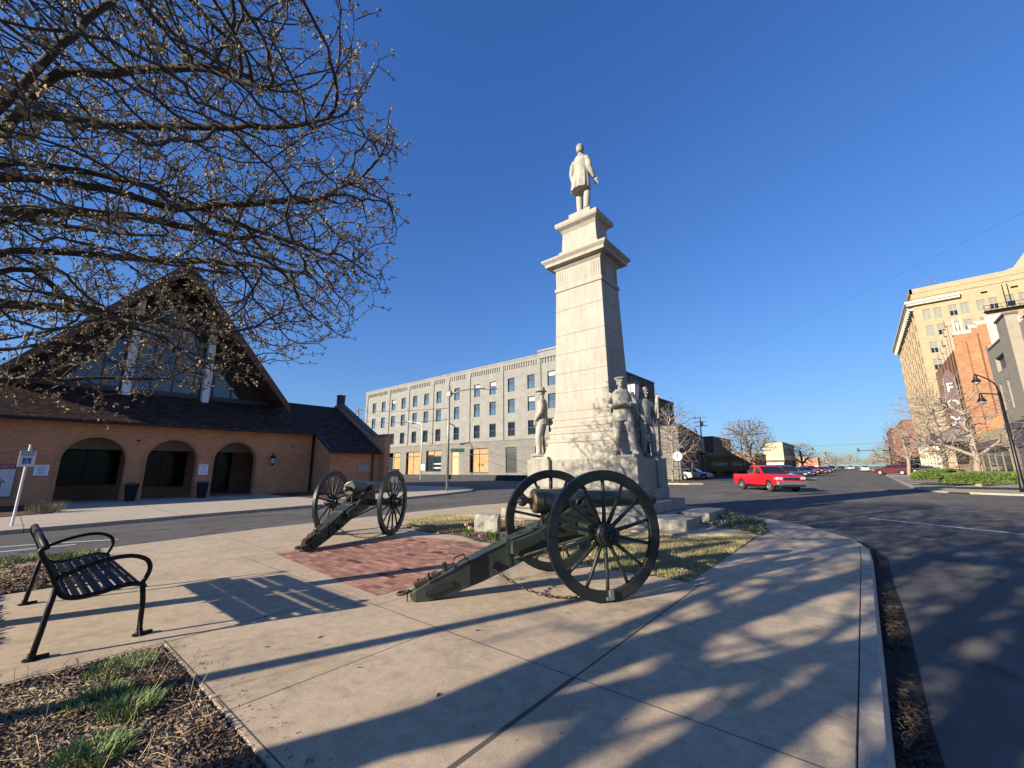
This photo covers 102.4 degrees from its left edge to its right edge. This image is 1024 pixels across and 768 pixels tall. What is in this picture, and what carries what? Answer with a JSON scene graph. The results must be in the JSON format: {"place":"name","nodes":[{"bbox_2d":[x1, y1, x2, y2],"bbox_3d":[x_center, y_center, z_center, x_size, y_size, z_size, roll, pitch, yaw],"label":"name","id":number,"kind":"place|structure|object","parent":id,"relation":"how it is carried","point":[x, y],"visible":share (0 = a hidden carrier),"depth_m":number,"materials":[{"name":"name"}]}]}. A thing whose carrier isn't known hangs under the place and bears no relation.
{"place":"outdoors","nodes":[
{"label":"outdoors","id":0,"kind":"place"},
{"bbox_2d":[0,485,473,534],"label":"pavement","id":1,"kind":"structure","parent":0,"point":[87,513],"depth_m":16.63,"materials":[{"name":"concrete"}]},
{"bbox_2d":[10,444,36,525],"bbox_3d":[-13.953,2.857,11.720,0.119,2.251,0.320,-10,-15,39],"label":"parking sign","id":2,"kind":"object","parent":1,"relation":"on","point":[27,459],"visible":1,"depth_m":11.77,"materials":[{"name":"white metal"}]},
{"bbox_2d":[0,505,52,516],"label":"mulch bed","id":3,"kind":"object","parent":1,"relation":"on","point":[6,510],"visible":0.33,"depth_m":15.82,"materials":[{"name":"brown soil"}]},
{"bbox_2d":[24,499,70,513],"bbox_3d":[-17.095,4.484,15.167,1.564,0.467,1.684,-10,-15,39],"label":"grass clump","id":4,"kind":"object","parent":3,"relation":"on","point":[44,509],"visible":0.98,"depth_m":15.04,"materials":[{"name":"plant"}]},
{"bbox_2d":[124,481,139,501],"bbox_3d":[-19.078,5.372,20.636,0.580,0.965,0.580,-10,-15,39],"label":"planter","id":5,"kind":"object","parent":1,"relation":"on","point":[131,490],"visible":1,"depth_m":20.47,"materials":[{"name":"blue plastic"}]},
{"bbox_2d":[0,264,391,505],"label":"church","id":6,"kind":"structure","parent":1,"relation":"on","point":[251,438],"depth_m":24.36,"materials":[{"name":"beige brick"}]},
{"bbox_2d":[0,463,17,497],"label":"church sign","id":7,"kind":"object","parent":6,"relation":"attached to","point":[8,471],"visible":1,"depth_m":18.07,"materials":[{"name":"white paint"}]},
{"bbox_2d":[55,449,121,485],"bbox_3d":[-22.659,4.421,21.816,0.060,1.910,2.760,-10,-15,39],"label":"porch window","id":8,"kind":"structure","parent":6,"relation":"in","point":[76,467],"depth_m":21.95,"materials":[{"name":"black glass"}]},
{"bbox_2d":[142,451,187,487],"bbox_3d":[-20.638,4.989,24.167,0.060,2.110,2.460,-10,-15,39],"label":"porch window","id":9,"kind":"structure","parent":6,"relation":"in","point":[163,468],"depth_m":24.35,"materials":[{"name":"black glass"}]},
{"bbox_2d":[210,452,232,492],"bbox_3d":[-18.873,5.620,26.192,0.060,2.560,1.760,-10,-15,39],"label":"porch window","id":10,"kind":"structure","parent":6,"relation":"in","point":[220,480],"depth_m":26.46,"materials":[{"name":"black glass"}]},
{"bbox_2d":[196,480,208,497],"bbox_3d":[-17.188,5.815,22.855,0.580,0.958,0.584,-10,-15,39],"label":"planter","id":11,"kind":"object","parent":1,"relation":"on","point":[202,487],"visible":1,"depth_m":22.68,"materials":[{"name":"blue plastic"}]},
{"bbox_2d":[270,488,398,497],"bbox_3d":[-9.976,7.005,26.640,7.400,0.001,8.600,-10,-15,39],"label":"mulch bed","id":12,"kind":"object","parent":1,"relation":"on","point":[309,494],"visible":0.43,"depth_m":24.87,"materials":[{"name":"brown wood"}]},
{"bbox_2d":[446,386,496,490],"bbox_3d":[-2.859,3.694,28.816,3.622,7.300,0.395,-1,-12,1],"label":"street light","id":13,"kind":"object","parent":1,"relation":"on","point":[449,394],"visible":1,"depth_m":28.83,"materials":[{"name":"metal"}]},
{"bbox_2d":[0,503,861,767],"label":"sidewalk","id":14,"kind":"structure","parent":0,"point":[747,655],"depth_m":3.37,"materials":[{"name":"concrete"}]},
{"bbox_2d":[17,524,152,662],"bbox_3d":[-4.488,1.977,4.324,2.300,0.885,0.836,-10,-15,39],"label":"bench","id":15,"kind":"object","parent":14,"relation":"on","point":[60,589],"visible":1,"depth_m":3.85,"materials":[{"name":"black metal"}]},
{"bbox_2d":[0,570,266,767],"bbox_3d":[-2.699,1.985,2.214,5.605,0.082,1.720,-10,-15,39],"label":"wood chip mulch","id":16,"kind":"object","parent":14,"relation":"on","point":[25,715],"visible":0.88,"depth_m":2.46,"materials":[{"name":"brown wood"}]},
{"bbox_2d":[0,548,116,594],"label":"wood chip mulch","id":17,"kind":"object","parent":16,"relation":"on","point":[13,575],"visible":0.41,"depth_m":5.87,"materials":[{"name":"brown wood"}]},
{"bbox_2d":[0,550,38,563],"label":"grass clump","id":18,"kind":"object","parent":17,"relation":"on","point":[27,556],"visible":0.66,"depth_m":6.86,"materials":[{"name":"green plant"}]},
{"bbox_2d":[45,547,98,559],"bbox_3d":[-7.542,2.924,7.017,0.838,0.187,0.842,-10,-15,39],"label":"grass clump","id":19,"kind":"object","parent":17,"relation":"on","point":[67,555],"visible":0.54,"depth_m":7.05,"materials":[{"name":"green plant"}]},
{"bbox_2d":[0,0,411,429],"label":"tree","id":20,"kind":"object","parent":17,"relation":"on","point":[29,88],"visible":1,"depth_m":4.65,"materials":[{"name":"brown plant"}]},
{"bbox_2d":[30,720,143,767],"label":"grass clump","id":21,"kind":"object","parent":16,"relation":"on","point":[76,763],"visible":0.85,"depth_m":2.20,"materials":[{"name":"green plant"}]},
{"bbox_2d":[53,675,144,715],"bbox_3d":[-2.707,2.056,2.706,0.415,0.093,0.445,-1,-12,4],"label":"grass clump","id":22,"kind":"object","parent":16,"relation":"on","point":[106,693],"visible":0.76,"depth_m":2.73,"materials":[{"name":"green plant"}]},
{"bbox_2d":[0,634,212,767],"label":"dead stalks","id":23,"kind":"object","parent":16,"relation":"on","point":[125,707],"visible":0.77,"depth_m":2.46,"materials":[{"name":"plant"}]},
{"bbox_2d":[80,646,158,682],"bbox_3d":[-2.978,2.154,3.152,0.502,0.084,0.488,-10,-15,39],"label":"grass clump","id":24,"kind":"object","parent":16,"relation":"on","point":[95,667],"visible":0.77,"depth_m":3.15,"materials":[{"name":"green plant"}]},
{"bbox_2d":[87,681,173,724],"bbox_3d":[-2.396,2.026,2.596,0.414,0.103,0.435,-3,-12,11],"label":"grass clump","id":25,"kind":"object","parent":16,"relation":"on","point":[124,703],"visible":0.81,"depth_m":2.60,"materials":[{"name":"green plant"}]},
{"bbox_2d":[172,638,331,767],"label":"wood chip mulch","id":26,"kind":"object","parent":14,"relation":"on","point":[312,760],"visible":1,"depth_m":2.50,"materials":[{"name":"brown wood"}]},
{"bbox_2d":[294,470,406,552],"bbox_3d":[-3.601,2.675,9.188,1.960,1.457,3.506,-2,-12,9],"label":"cannon","id":27,"kind":"object","parent":14,"relation":"on","point":[360,496],"visible":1,"depth_m":9.27,"materials":[{"name":"metal"}]},
{"bbox_2d":[276,537,485,594],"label":"brick paving","id":28,"kind":"structure","parent":14,"relation":"on","point":[389,556],"depth_m":6.89,"materials":[{"name":"red brick"}]},
{"bbox_2d":[347,540,476,577],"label":"dark pavers","id":29,"kind":"object","parent":28,"relation":"on","point":[380,573],"visible":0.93,"depth_m":6.71,"materials":[{"name":"red brick"}]},
{"bbox_2d":[396,470,659,602],"bbox_3d":[0.347,1.859,5.329,3.506,1.457,1.960,3,-12,-18],"label":"cannon","id":30,"kind":"object","parent":14,"relation":"on","point":[568,511],"visible":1,"depth_m":4.91,"materials":[{"name":"metal"}]},
{"bbox_2d":[406,513,756,581],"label":"lawn grass","id":31,"kind":"structure","parent":14,"relation":"on","point":[432,519],"depth_m":7.62,"materials":[{"name":"plant"}]},
{"bbox_2d":[425,529,561,545],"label":"flower bed soil","id":32,"kind":"structure","parent":31,"relation":"on","point":[472,535],"depth_m":9.37,"materials":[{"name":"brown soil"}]},
{"bbox_2d":[474,514,500,532],"bbox_3d":[-0.584,3.320,9.834,0.580,0.400,0.250,-4,-12,17],"label":"stone marker","id":33,"kind":"object","parent":32,"relation":"on","point":[486,522],"visible":0.86,"depth_m":9.74,"materials":[{"name":"white stone"}]},
{"bbox_2d":[465,510,754,535],"bbox_3d":[3.155,4.049,12.619,8.050,0.035,5.050,-10,-15,39],"label":"monument apron","id":34,"kind":"object","parent":14,"relation":"on","point":[704,530],"visible":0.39,"depth_m":9.55,"materials":[{"name":"concrete"}]},
{"bbox_2d":[501,206,725,531],"bbox_3d":[3.014,-1.202,13.653,5.640,10.740,3.840,-10,-15,39],"label":"monument","id":35,"kind":"object","parent":34,"relation":"on","point":[587,262],"visible":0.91,"depth_m":13.55,"materials":[{"name":"stone"}]},
{"bbox_2d":[531,387,548,456],"bbox_3d":[1.024,1.311,14.298,0.551,2.429,0.902,-6,-13,25],"label":"statue","id":36,"kind":"object","parent":35,"relation":"on","point":[541,417],"visible":0.97,"depth_m":14.03,"materials":[{"name":"stone"}]},
{"bbox_2d":[569,143,598,210],"bbox_3d":[2.680,-7.811,15.690,0.824,3.040,1.036,9,-15,-40],"label":"statue","id":37,"kind":"object","parent":35,"relation":"on","point":[581,169],"visible":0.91,"depth_m":15.53,"materials":[{"name":"stone"}]},
{"bbox_2d":[606,377,638,454],"bbox_3d":[3.284,0.932,12.290,0.928,2.335,0.643,-2,-12,10],"label":"statue","id":38,"kind":"object","parent":35,"relation":"on","point":[621,397],"visible":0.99,"depth_m":12.20,"materials":[{"name":"stone"}]},
{"bbox_2d":[633,387,662,455],"bbox_3d":[4.424,1.222,13.556,0.908,2.259,0.512,1,-12,-9],"label":"statue","id":39,"kind":"object","parent":35,"relation":"on","point":[644,407],"visible":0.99,"depth_m":13.42,"materials":[{"name":"stone"}]},
{"bbox_2d":[746,527,768,534],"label":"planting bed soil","id":40,"kind":"structure","parent":14,"relation":"on","point":[759,533],"depth_m":9.35,"materials":[{"name":"brown soil"}]},
{"bbox_2d":[701,510,768,533],"bbox_3d":[5.780,3.722,11.471,1.745,0.218,5.081,-3,-12,13],"label":"ground cover","id":41,"kind":"object","parent":40,"relation":"on","point":[747,523],"visible":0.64,"depth_m":10.07,"materials":[{"name":"green plant"}]},
{"bbox_2d":[0,466,1023,767],"bbox_3d":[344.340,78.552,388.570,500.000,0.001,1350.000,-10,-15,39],"label":"road","id":42,"kind":"structure","parent":0,"point":[958,588],"depth_m":8.25,"materials":[{"name":"grey asphalt"}]},
{"bbox_2d":[403,421,424,479],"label":"street light","id":43,"kind":"object","parent":42,"relation":"on","point":[422,466],"visible":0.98,"depth_m":58.72,"materials":[{"name":"white paint"}]},
{"bbox_2d":[390,474,527,480],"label":"wall","id":44,"kind":"structure","parent":42,"relation":"on","point":[478,477],"depth_m":57.25,"materials":[{"name":"grey concrete"}]},
{"bbox_2d":[25,503,895,767],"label":"kerb","id":45,"kind":"structure","parent":42,"relation":"on","point":[876,747],"depth_m":2.91,"materials":[{"name":"concrete"}]},
{"bbox_2d":[627,376,639,428],"bbox_3d":[5.266,2.345,17.502,0.540,5.500,0.540,-10,-15,39],"label":"street lamp","id":46,"kind":"object","parent":42,"relation":"on","point":[633,385],"visible":0.24,"depth_m":17.75,"materials":[{"name":"black metal"}]},
{"bbox_2d":[647,397,700,481],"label":"bare tree","id":47,"kind":"object","parent":42,"relation":"on","point":[671,433],"visible":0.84,"depth_m":45.13,"materials":[{"name":"brown plant"}]},
{"bbox_2d":[668,481,703,484],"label":"traffic island","id":48,"kind":"structure","parent":42,"relation":"on","point":[692,483],"depth_m":37.26,"materials":[{"name":"concrete"}]},
{"label":"traffic island soil","id":49,"kind":"structure","parent":48,"relation":"on","visible":0},
{"bbox_2d":[673,451,681,481],"bbox_3d":[15.725,7.844,38.936,0.839,2.900,0.138,-5,-12,20],"label":"road sign","id":50,"kind":"object","parent":49,"relation":"on","point":[677,455],"visible":1,"depth_m":39.07,"materials":[{"name":"metal"}]},
{"bbox_2d":[705,453,766,475],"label":"shop","id":51,"kind":"structure","parent":42,"relation":"on","point":[719,463],"depth_m":67.71,"materials":[{"name":"orange brick"}]},
{"bbox_2d":[711,461,727,465],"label":"window","id":52,"kind":"structure","parent":51,"relation":"in","point":[713,463],"depth_m":68.25,"materials":[{"name":"grey glass"}]},
{"bbox_2d":[718,416,779,469],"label":"bare tree","id":53,"kind":"object","parent":42,"relation":"on","point":[749,458],"visible":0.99,"depth_m":61.94,"materials":[{"name":"brown plant"}]},
{"bbox_2d":[733,465,807,491],"bbox_3d":[17.189,6.329,27.827,2.144,1.660,5.210,0,-12,0],"label":"pickup truck","id":54,"kind":"object","parent":42,"relation":"on","point":[771,478],"visible":1,"depth_m":26.91,"materials":[{"name":"red paint"}]},
{"bbox_2d":[779,465,806,477],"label":"parked car","id":55,"kind":"object","parent":42,"relation":"on","point":[792,469],"visible":0.18,"depth_m":46.53,"materials":[{"name":"grey paint"}]},
{"bbox_2d":[798,457,820,466],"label":"shop","id":56,"kind":"structure","parent":42,"relation":"on","point":[817,463],"depth_m":152.47},
{"bbox_2d":[816,450,837,465],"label":"distant tree","id":57,"kind":"object","parent":42,"relation":"on","point":[826,457],"visible":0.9,"depth_m":196.38,"materials":[{"name":"brown plant"}]},
{"bbox_2d":[840,452,859,465],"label":"distant tree","id":58,"kind":"object","parent":42,"relation":"on","point":[847,457],"visible":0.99,"depth_m":252.62,"materials":[{"name":"brown plant"}]},
{"bbox_2d":[855,540,944,767],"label":"asphalt patch","id":59,"kind":"object","parent":42,"relation":"on","point":[884,580],"visible":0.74,"depth_m":3.21,"materials":[{"name":"black asphalt"}]},
{"bbox_2d":[877,588,940,767],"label":"gutter leaves","id":60,"kind":"object","parent":59,"relation":"on","point":[889,615],"visible":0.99,"depth_m":2.65,"materials":[{"name":"brown plant"}]},
{"bbox_2d":[0,0,1023,466],"label":"sky","id":61,"kind":"structure","parent":0,"point":[762,168],"materials":[{"name":"blue"}]},
{"bbox_2d":[689,476,732,479],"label":"parking lot","id":62,"kind":"structure","parent":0,"point":[720,477],"depth_m":57.23,"materials":[{"name":"grey asphalt"}]},
{"bbox_2d":[656,398,674,425],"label":"brick building","id":63,"kind":"structure","parent":62,"relation":"on","point":[664,405],"depth_m":83.79,"materials":[{"name":"brown brick"}]},
{"bbox_2d":[650,424,707,479],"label":"corner store","id":64,"kind":"structure","parent":62,"relation":"on","point":[700,459],"depth_m":52.97,"materials":[{"name":"brown brick"}]},
{"bbox_2d":[686,468,713,478],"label":"parked car","id":65,"kind":"object","parent":62,"relation":"on","point":[700,474],"visible":0.56,"depth_m":54.12,"materials":[{"name":"white paint"}]},
{"bbox_2d":[703,436,731,454],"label":"warehouse","id":66,"kind":"structure","parent":62,"relation":"on","point":[713,444],"depth_m":89.52,"materials":[{"name":"grey"}]},
{"bbox_2d":[668,466,884,479],"bbox_3d":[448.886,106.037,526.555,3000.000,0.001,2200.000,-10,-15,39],"label":"ground","id":67,"kind":"structure","parent":0,"point":[826,466],"depth_m":360.47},
{"bbox_2d":[763,442,795,466],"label":"commercial building","id":68,"kind":"structure","parent":67,"relation":"on","point":[780,456],"depth_m":118.42,"materials":[{"name":"white paint"}]},
{"bbox_2d":[793,443,819,466],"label":"bare tree","id":69,"kind":"object","parent":67,"relation":"on","point":[801,461],"visible":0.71,"depth_m":133.49,"materials":[{"name":"brown plant"}]},
{"bbox_2d":[870,468,1023,495],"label":"pavement","id":70,"kind":"structure","parent":0,"point":[1005,489],"depth_m":27.06,"materials":[{"name":"concrete"}]},
{"bbox_2d":[868,441,912,465],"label":"bare tree","id":71,"kind":"object","parent":70,"relation":"on","point":[887,460],"visible":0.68,"depth_m":109.93,"materials":[{"name":"brown plant"}]},
{"bbox_2d":[879,420,926,474],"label":"bare tree","id":72,"kind":"object","parent":70,"relation":"on","point":[908,461],"visible":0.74,"depth_m":63.53,"materials":[{"name":"beige plant"}]},
{"bbox_2d":[886,419,920,467],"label":"brick building","id":73,"kind":"structure","parent":70,"relation":"on","point":[915,463],"depth_m":119.06,"materials":[{"name":"red brick"}]},
{"bbox_2d":[881,383,972,483],"bbox_3d":[35.186,4.085,34.941,5.498,8.483,5.275,-10,-15,39],"label":"bare tree","id":74,"kind":"object","parent":70,"relation":"on","point":[944,455],"visible":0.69,"depth_m":34.91,"materials":[{"name":"brown plant"}]},
{"bbox_2d":[909,468,964,479],"bbox_3d":[33.279,7.005,32.038,3.548,0.977,3.523,-10,-15,39],"label":"hedge","id":75,"kind":"object","parent":70,"relation":"on","point":[922,474],"visible":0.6,"depth_m":31.63,"materials":[{"name":"green plant"}]},
{"bbox_2d":[912,484,993,484],"bbox_3d":[33.953,7.745,31.716,6.856,0.001,2.632,-3,-12,11],"label":"parking bay","id":76,"kind":"object","parent":70,"relation":"on","point":[949,484],"visible":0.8,"depth_m":31.94,"materials":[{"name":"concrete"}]},
{"bbox_2d":[872,464,913,474],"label":"parked car","id":77,"kind":"object","parent":76,"relation":"on","point":[901,469],"visible":0.89,"depth_m":66.45,"materials":[{"name":"red paint"}]},
{"bbox_2d":[894,370,1023,486],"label":"bare tree","id":78,"kind":"object","parent":70,"relation":"on","point":[975,454],"visible":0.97,"depth_m":29.57,"materials":[{"name":"beige plant"}]},
{"bbox_2d":[926,314,1023,470],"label":"theatre","id":79,"kind":"structure","parent":70,"relation":"on","point":[966,352],"depth_m":55.73,"materials":[{"name":"brick"}]},
{"bbox_2d":[938,471,1023,484],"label":"hedge","id":80,"kind":"object","parent":70,"relation":"on","point":[980,477],"visible":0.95,"depth_m":25.12,"materials":[{"name":"green plant"}]},
{"bbox_2d":[976,427,1015,476],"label":"shop","id":81,"kind":"structure","parent":70,"relation":"on","point":[1006,462],"depth_m":46.89,"materials":[{"name":"brown"}]},
{"bbox_2d":[995,452,1004,471],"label":"shop window","id":82,"kind":"structure","parent":81,"relation":"in","point":[999,458],"depth_m":46.54,"materials":[{"name":"grey glass"}]},
{"bbox_2d":[1003,451,1013,471],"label":"shop window","id":83,"kind":"structure","parent":81,"relation":"in","point":[1007,458],"depth_m":43.98,"materials":[{"name":"grey glass"}]},
{"bbox_2d":[971,373,1023,491],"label":"street lamp","id":84,"kind":"object","parent":70,"relation":"on","point":[981,398],"visible":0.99,"depth_m":23.38,"materials":[{"name":"black metal"}]},
{"bbox_2d":[892,253,1023,469],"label":"office tower","id":85,"kind":"structure","parent":0,"point":[927,311],"depth_m":80.25,"materials":[{"name":"beige brick"}]},
{"bbox_2d":[926,325,935,336],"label":"window","id":86,"kind":"structure","parent":85,"relation":"in","point":[930,329],"depth_m":80.96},
{"bbox_2d":[929,342,938,352],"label":"window","id":87,"kind":"structure","parent":85,"relation":"in","point":[934,348],"depth_m":80.29,"materials":[{"name":"beige glass"}]},
{"bbox_2d":[933,307,942,317],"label":"window","id":88,"kind":"structure","parent":85,"relation":"in","point":[938,313],"depth_m":80.65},
{"bbox_2d":[948,304,958,315],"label":"window","id":89,"kind":"structure","parent":85,"relation":"in","point":[953,310],"depth_m":79.38,"materials":[{"name":"beige glass"}]},
{"bbox_2d":[960,302,969,313],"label":"window","id":90,"kind":"structure","parent":85,"relation":"in","point":[965,308],"depth_m":78.40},
{"bbox_2d":[976,299,986,310],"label":"window","id":91,"kind":"structure","parent":85,"relation":"in","point":[980,303],"depth_m":77.09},
{"bbox_2d":[988,297,999,308],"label":"window","id":92,"kind":"structure","parent":85,"relation":"in","point":[993,300],"depth_m":76.12,"materials":[{"name":"beige glass"}]},
{"bbox_2d":[1005,294,1016,306],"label":"window","id":93,"kind":"structure","parent":85,"relation":"in","point":[1012,296],"depth_m":74.84,"materials":[{"name":"beige glass"}]},
{"bbox_2d":[986,310,1023,472],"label":"stone building","id":94,"kind":"structure","parent":0,"point":[1005,351],"depth_m":37.54,"materials":[{"name":"grey stone"}]},
{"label":"pavement","id":95,"kind":"structure","parent":0,"visible":0},
{"bbox_2d":[365,346,656,474],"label":"apartment block","id":96,"kind":"structure","parent":95,"relation":"on","point":[494,433],"depth_m":64.43,"materials":[{"name":"grey paint"}]},
{"bbox_2d":[389,453,399,470],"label":"shop window","id":97,"kind":"structure","parent":96,"relation":"in","point":[394,462],"depth_m":75.43,"materials":[{"name":"beige glass"}]},
{"bbox_2d":[406,452,419,473],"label":"shop window","id":98,"kind":"structure","parent":96,"relation":"in","point":[414,457],"depth_m":71.86,"materials":[{"name":"brown wood"}]},
{"bbox_2d":[426,450,440,471],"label":"shop window","id":99,"kind":"structure","parent":96,"relation":"in","point":[433,464],"depth_m":68.50,"materials":[{"name":"black glass"}]},
{"bbox_2d":[452,452,458,474],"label":"door","id":100,"kind":"structure","parent":96,"relation":"in","point":[455,455],"depth_m":64.91,"materials":[{"name":"beige wood"}]},
{"bbox_2d":[470,448,487,472],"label":"shop window","id":101,"kind":"structure","parent":96,"relation":"in","point":[480,456],"depth_m":61.77,"materials":[{"name":"brown wood"}]},
{"bbox_2d":[506,447,516,472],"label":"metal door","id":102,"kind":"structure","parent":96,"relation":"in","point":[511,452],"depth_m":57.86,"materials":[{"name":"white paint"}]},
{"bbox_2d":[509,399,514,412],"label":"window","id":103,"kind":"structure","parent":96,"relation":"in","point":[512,401],"depth_m":59.43,"materials":[{"name":"glass"}]},
{"bbox_2d":[509,422,514,435],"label":"window","id":104,"kind":"structure","parent":96,"relation":"in","point":[511,424],"depth_m":58.78,"materials":[{"name":"blue glass"}]},
{"bbox_2d":[528,374,534,388],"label":"window","id":105,"kind":"structure","parent":96,"relation":"in","point":[531,378],"depth_m":57.81,"materials":[{"name":"glass"}]},
{"bbox_2d":[528,396,534,410],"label":"window","id":106,"kind":"structure","parent":96,"relation":"in","point":[531,400],"depth_m":57.20,"materials":[{"name":"glass"}]},
{"bbox_2d":[529,420,535,434],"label":"window","id":107,"kind":"structure","parent":96,"relation":"in","point":[532,430],"depth_m":56.55,"materials":[{"name":"blue glass"}]},
{"bbox_2d":[548,370,555,385],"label":"window","id":108,"kind":"structure","parent":96,"relation":"in","point":[551,374],"depth_m":55.66,"materials":[{"name":"glass"}]},
{"bbox_2d":[549,393,555,407],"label":"window","id":109,"kind":"structure","parent":96,"relation":"in","point":[552,397],"depth_m":55.00,"materials":[{"name":"glass"}]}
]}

